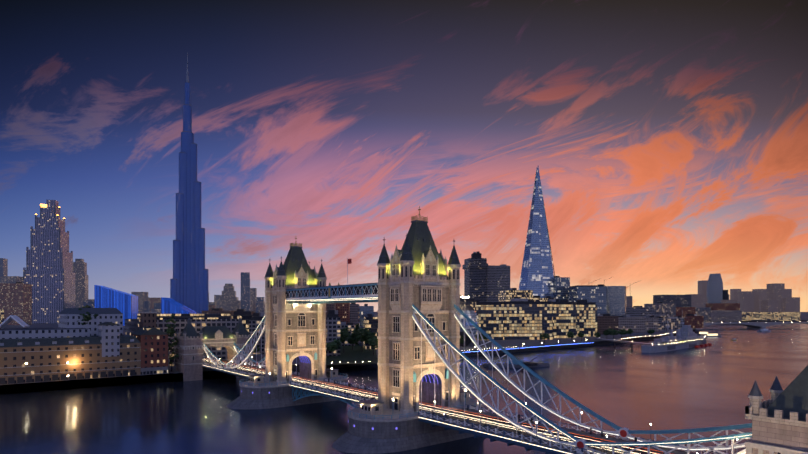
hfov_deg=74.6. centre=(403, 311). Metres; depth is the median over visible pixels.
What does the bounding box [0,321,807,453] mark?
river
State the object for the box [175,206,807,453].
tower bridge
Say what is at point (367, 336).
trees
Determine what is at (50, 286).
city buildings
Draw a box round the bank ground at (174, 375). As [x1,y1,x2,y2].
[0,312,807,394]
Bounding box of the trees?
[77,305,654,370]
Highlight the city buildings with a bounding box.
[0,52,807,384]
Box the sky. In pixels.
[0,0,807,311]
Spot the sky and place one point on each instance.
(667, 140)

